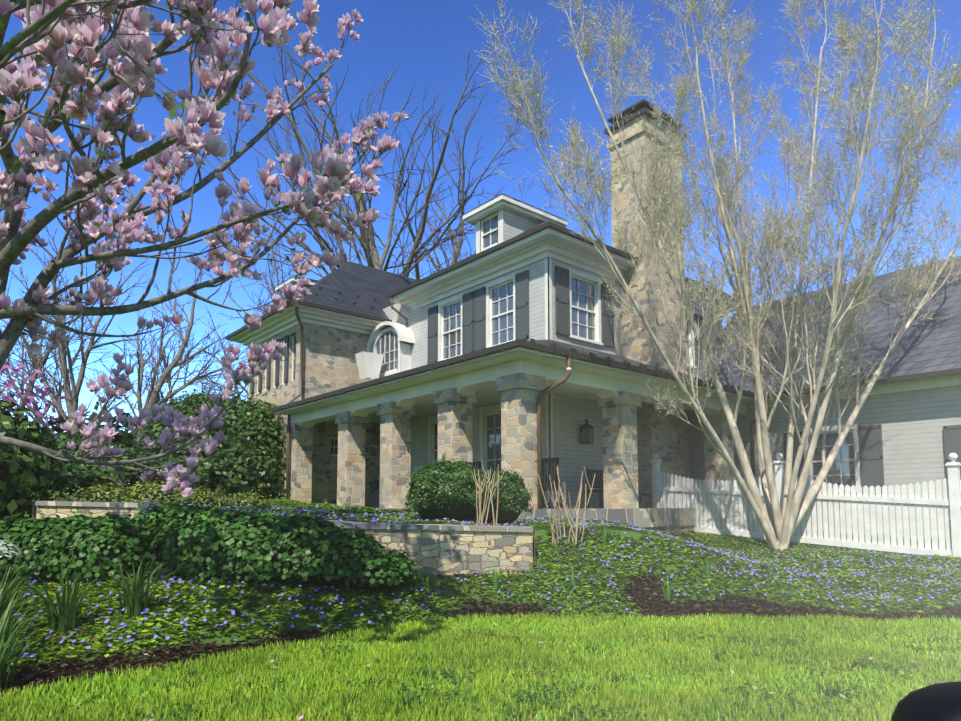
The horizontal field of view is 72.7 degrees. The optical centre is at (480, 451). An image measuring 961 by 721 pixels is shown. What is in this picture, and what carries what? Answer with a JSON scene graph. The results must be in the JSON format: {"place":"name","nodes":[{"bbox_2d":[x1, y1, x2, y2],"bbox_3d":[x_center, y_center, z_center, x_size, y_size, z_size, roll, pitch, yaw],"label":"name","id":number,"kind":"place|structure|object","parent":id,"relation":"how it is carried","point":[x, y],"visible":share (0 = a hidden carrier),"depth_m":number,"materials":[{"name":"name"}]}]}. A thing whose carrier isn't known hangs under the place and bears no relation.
{"place":"outdoors","nodes":[
{"label":"outdoors","id":0,"kind":"place"},
{"bbox_2d":[0,0,407,499],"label":"magnolia","id":1,"kind":"object","parent":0,"point":[275,25],"depth_m":5.96,"materials":[{"name":"pink plant"}]},
{"bbox_2d":[0,592,960,720],"bbox_3d":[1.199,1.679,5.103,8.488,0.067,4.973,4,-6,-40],"label":"lawn","id":2,"kind":"structure","parent":0,"point":[662,691],"depth_m":4.76,"materials":[{"name":"green plant"}]},
{"bbox_2d":[0,502,960,720],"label":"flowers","id":3,"kind":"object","parent":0,"point":[540,531],"depth_m":7.50,"materials":[{"name":"plant"}]},
{"bbox_2d":[0,364,65,556],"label":"flowers","id":4,"kind":"object","parent":3,"relation":"on","point":[28,403],"depth_m":22.06,"materials":[{"name":"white plant"}]},
{"bbox_2d":[0,386,290,517],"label":"evergreens","id":5,"kind":"object","parent":3,"relation":"on","point":[245,457],"depth_m":15.74,"materials":[{"name":"green plant"}]},
{"bbox_2d":[18,477,280,508],"bbox_3d":[-4.984,0.839,10.346,4.114,0.907,1.667,4,-6,-40],"label":"hedge","id":6,"kind":"object","parent":3,"relation":"on","point":[154,494],"depth_m":9.99,"materials":[{"name":"green plant"}]},
{"bbox_2d":[0,497,426,590],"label":"round leaf shrub","id":7,"kind":"object","parent":3,"relation":"on","point":[254,546],"depth_m":6.87,"materials":[{"name":"green plant"}]},
{"bbox_2d":[32,501,534,574],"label":"garden wall","id":8,"kind":"structure","parent":3,"relation":"on","point":[446,549],"depth_m":8.18,"materials":[{"name":"stone"}]},
{"bbox_2d":[216,496,366,514],"bbox_3d":[-3.694,1.158,12.141,4.398,0.799,1.559,-2,-5,26],"label":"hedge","id":9,"kind":"object","parent":3,"relation":"on","point":[325,509],"depth_m":11.63,"materials":[{"name":"green plant"}]},
{"bbox_2d":[401,455,483,521],"bbox_3d":[-0.512,0.641,10.435,1.586,1.144,1.490,4,-6,-40],"label":"boxwood","id":10,"kind":"object","parent":3,"relation":"on","point":[439,490],"depth_m":9.98,"materials":[{"name":"green plant"}]},
{"bbox_2d":[0,497,960,668],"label":"ground cover","id":11,"kind":"object","parent":3,"relation":"on","point":[378,515],"depth_m":8.06,"materials":[{"name":"green plant"}]},
{"bbox_2d":[0,574,960,694],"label":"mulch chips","id":12,"kind":"object","parent":3,"relation":"on","point":[53,672],"depth_m":7.14,"materials":[{"name":"bark"},{"name":"wood chips"}]},
{"bbox_2d":[0,557,187,688],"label":"daylilies","id":13,"kind":"object","parent":12,"relation":"on","point":[137,599],"depth_m":5.43,"materials":[{"name":"green plant"}]},
{"bbox_2d":[468,467,532,524],"bbox_3d":[0.230,0.709,10.367,1.204,0.960,1.182,3,-5,-28],"label":"boxwood","id":14,"kind":"object","parent":3,"relation":"on","point":[513,502],"depth_m":10.02,"materials":[{"name":"green plant"}]},
{"bbox_2d":[471,460,595,543],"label":"bare stems","id":15,"kind":"object","parent":3,"relation":"on","point":[558,493],"depth_m":9.24,"materials":[{"name":"beige plant"}]},
{"bbox_2d":[134,527,960,720],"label":"lawn weeds","id":16,"kind":"object","parent":3,"relation":"on","point":[574,583],"depth_m":4.67,"materials":[{"name":"green plant"}]},
{"bbox_2d":[225,99,960,541],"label":"house","id":17,"kind":"structure","parent":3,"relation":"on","point":[509,317],"depth_m":17.62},
{"bbox_2d":[410,466,425,501],"bbox_3d":[-1.838,0.948,17.660,0.974,1.141,0.560,4,-6,-40],"label":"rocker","id":18,"kind":"object","parent":17,"relation":"on","point":[415,468],"depth_m":17.93,"materials":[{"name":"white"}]},
{"bbox_2d":[472,461,480,473],"bbox_3d":[-0.348,0.804,15.913,0.974,1.141,0.560,4,-6,-40],"label":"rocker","id":19,"kind":"object","parent":17,"relation":"on","point":[478,466],"depth_m":15.95,"materials":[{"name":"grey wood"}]},
{"bbox_2d":[542,457,564,508],"bbox_3d":[1.393,0.700,14.642,0.974,1.141,0.560,4,-6,-40],"label":"rocker","id":20,"kind":"object","parent":17,"relation":"on","point":[546,461],"depth_m":14.70,"materials":[{"name":"grey wood"}]},
{"bbox_2d":[585,469,638,507],"bbox_3d":[3.309,0.933,16.389,1.500,0.960,0.500,4,-6,-40],"label":"bench","id":21,"kind":"object","parent":17,"relation":"on","point":[599,482],"depth_m":16.09,"materials":[{"name":"grey wood"}]},
{"bbox_2d":[471,0,960,550],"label":"tree","id":22,"kind":"object","parent":3,"relation":"on","point":[777,526],"depth_m":13.07,"materials":[{"name":"beige plant"}]},
{"bbox_2d":[650,453,960,560],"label":"fence","id":23,"kind":"object","parent":3,"relation":"on","point":[950,502],"depth_m":13.37,"materials":[{"name":"white wood"}]},
{"bbox_3d":[-8.450,0.981,13.676,0.560,0.680,0.560,4,-6,-40],"label":"urn","id":24,"kind":"object","parent":3,"relation":"on","visible":0},
{"bbox_2d":[66,432,89,475],"bbox_3d":[-8.456,0.097,13.754,0.485,1.093,0.505,4,-6,-40],"label":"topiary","id":25,"kind":"object","parent":24,"relation":"in","point":[79,435],"depth_m":13.65,"materials":[{"name":"green plant"}]},
{"bbox_2d":[0,0,960,432],"label":"sky","id":26,"kind":"structure","parent":0,"point":[431,40],"materials":[{"name":"blue"}]},
{"bbox_2d":[285,296,764,522],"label":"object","id":27,"kind":"object","parent":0,"point":[586,429],"depth_m":17.11,"materials":[{"name":"metal"}]},
{"label":"ground","id":28,"kind":"structure","parent":0,"visible":0},
{"bbox_2d":[42,409,160,452],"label":"blossoms","id":29,"kind":"object","parent":28,"relation":"on","point":[125,436],"depth_m":47.97,"materials":[{"name":"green plant"}]},
{"bbox_2d":[0,21,543,454],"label":"trees","id":30,"kind":"object","parent":28,"relation":"on","point":[366,238],"depth_m":34.96,"materials":[{"name":"brown plant"}]},
{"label":"window glass","id":31,"kind":"object","parent":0,"visible":0},
{"bbox_2d":[891,681,960,720],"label":"car mirror","id":32,"kind":"object","parent":31,"relation":"attached to","point":[938,702],"visible":1,"depth_m":0.60,"materials":[{"name":"black"}]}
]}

